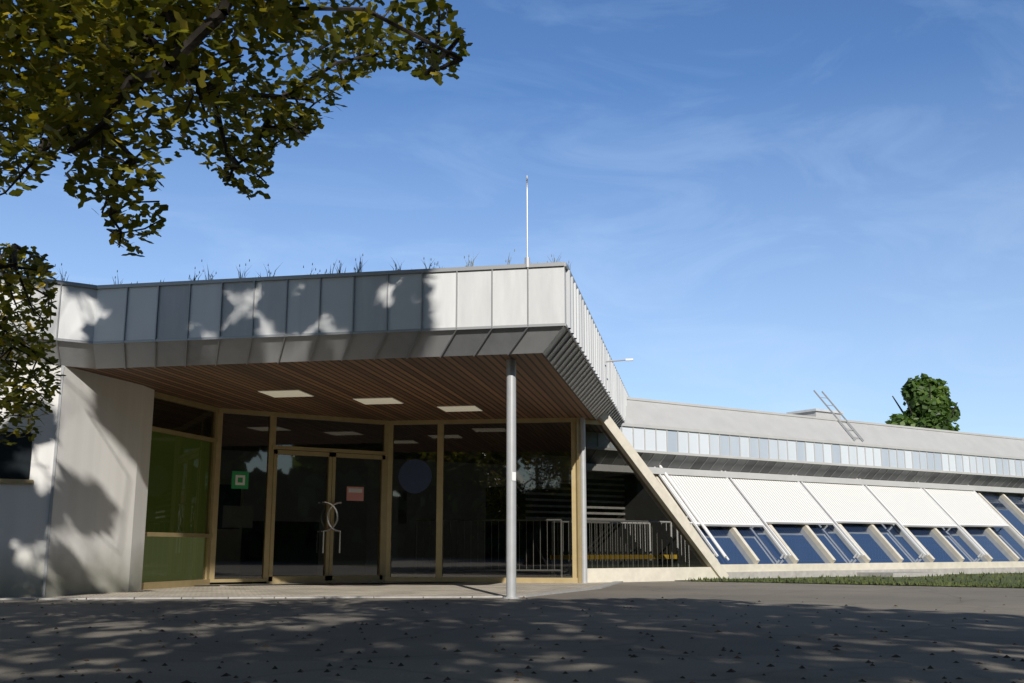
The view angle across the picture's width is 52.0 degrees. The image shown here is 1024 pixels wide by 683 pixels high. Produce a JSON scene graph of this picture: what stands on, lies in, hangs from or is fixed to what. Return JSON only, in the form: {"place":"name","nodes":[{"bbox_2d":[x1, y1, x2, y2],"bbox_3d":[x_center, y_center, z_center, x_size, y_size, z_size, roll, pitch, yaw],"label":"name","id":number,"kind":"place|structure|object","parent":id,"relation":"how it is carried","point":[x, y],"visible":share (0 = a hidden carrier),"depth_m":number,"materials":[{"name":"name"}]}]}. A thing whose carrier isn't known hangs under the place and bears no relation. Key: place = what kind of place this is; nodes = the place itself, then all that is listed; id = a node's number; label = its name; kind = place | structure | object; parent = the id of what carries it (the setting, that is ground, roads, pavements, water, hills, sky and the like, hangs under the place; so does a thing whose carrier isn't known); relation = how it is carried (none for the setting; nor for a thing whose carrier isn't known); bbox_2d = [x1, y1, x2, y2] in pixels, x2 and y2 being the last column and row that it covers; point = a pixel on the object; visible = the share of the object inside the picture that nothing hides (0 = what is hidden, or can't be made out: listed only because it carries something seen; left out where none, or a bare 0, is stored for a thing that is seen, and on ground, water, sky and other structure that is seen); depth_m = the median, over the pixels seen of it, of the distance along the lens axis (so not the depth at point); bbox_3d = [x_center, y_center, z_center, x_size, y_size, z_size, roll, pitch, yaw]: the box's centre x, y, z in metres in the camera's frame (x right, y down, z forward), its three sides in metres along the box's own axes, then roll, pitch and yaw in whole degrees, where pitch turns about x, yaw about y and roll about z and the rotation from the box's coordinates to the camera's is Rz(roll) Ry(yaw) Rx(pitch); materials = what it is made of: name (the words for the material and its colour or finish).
{"place":"outdoors","nodes":[
{"label":"outdoors","id":0,"kind":"place"},
{"bbox_2d":[0,0,472,445],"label":"oak tree","id":1,"kind":"object","parent":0,"point":[40,83],"depth_m":4.97,"materials":[{"name":"green plant"}]},
{"bbox_2d":[141,392,728,589],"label":"entrance glass walls","id":2,"kind":"structure","parent":0,"point":[236,496],"depth_m":18.02,"materials":[{"name":"black glass"}]},
{"bbox_2d":[194,522,702,585],"bbox_3d":[-4.348,3.918,24.099,15.000,2.800,16.000,7,-13,-33],"label":"entrance interior","id":3,"kind":"object","parent":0,"point":[691,523],"depth_m":17.45,"materials":[{"name":"grey concrete"}]},
{"bbox_2d":[0,581,1023,682],"bbox_3d":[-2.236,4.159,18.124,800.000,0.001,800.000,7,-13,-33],"label":"asphalt ground","id":4,"kind":"structure","parent":0,"point":[109,640],"depth_m":6.73,"materials":[{"name":"grey asphalt"}]},
{"bbox_2d":[0,363,154,597],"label":"wall","id":5,"kind":"structure","parent":4,"relation":"on","point":[74,477],"depth_m":13.21,"materials":[{"name":"paint"}]},
{"bbox_2d":[0,262,628,425],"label":"roof fascia","id":6,"kind":"structure","parent":5,"relation":"on","point":[490,310],"depth_m":12.65,"materials":[{"name":"grey metal"}]},
{"bbox_2d":[43,249,571,283],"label":"roof weeds","id":7,"kind":"object","parent":6,"relation":"on","point":[360,263],"visible":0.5,"depth_m":12.89,"materials":[{"name":"green plant"}]},
{"bbox_2d":[67,353,595,420],"bbox_3d":[-19.124,1.209,17.613,50.794,0.012,30.898,7,-13,-33],"label":"canopy soffit","id":8,"kind":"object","parent":6,"relation":"attached to","point":[438,388],"visible":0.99,"depth_m":14.73,"materials":[{"name":"brown wood"}]},
{"bbox_2d":[525,176,632,361],"bbox_3d":[1.527,-0.065,16.733,0.770,2.015,9.676,-2,-11,12],"label":"lightning rod","id":9,"kind":"object","parent":6,"relation":"on","point":[527,260],"visible":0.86,"depth_m":12.29,"materials":[{"name":"paint"}]},
{"bbox_2d":[0,581,622,599],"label":"paving under canopy","id":10,"kind":"structure","parent":4,"relation":"on","point":[418,590],"depth_m":14.08,"materials":[{"name":"concrete"}]},
{"bbox_2d":[1,596,1023,682],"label":"fallen leaves","id":11,"kind":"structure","parent":4,"relation":"on","point":[497,670],"depth_m":5.46,"materials":[{"name":"brown plant"}]},
{"bbox_2d":[503,359,586,598],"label":"columns","id":12,"kind":"structure","parent":4,"relation":"on","point":[510,478],"depth_m":12.46,"materials":[{"name":"grey metal"}]},
{"bbox_2d":[618,390,1023,578],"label":"building wing","id":13,"kind":"structure","parent":4,"relation":"on","point":[815,492],"depth_m":23.57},
{"bbox_2d":[682,571,1023,587],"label":"lawn grass","id":14,"kind":"structure","parent":4,"relation":"on","point":[1003,579],"depth_m":18.52,"materials":[{"name":"green plant"}]},
{"bbox_2d":[885,373,960,430],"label":"tree","id":15,"kind":"object","parent":4,"relation":"on","point":[935,411],"depth_m":54.69,"materials":[{"name":"green plant"}]},
{"bbox_2d":[0,0,1023,437],"label":"sky","id":16,"kind":"structure","parent":0,"point":[759,205],"materials":[{"name":"blue"}]},
{"bbox_2d":[857,571,943,576],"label":"concrete slab","id":17,"kind":"structure","parent":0,"point":[900,574],"depth_m":21.70,"materials":[{"name":"grey concrete"}]}
]}

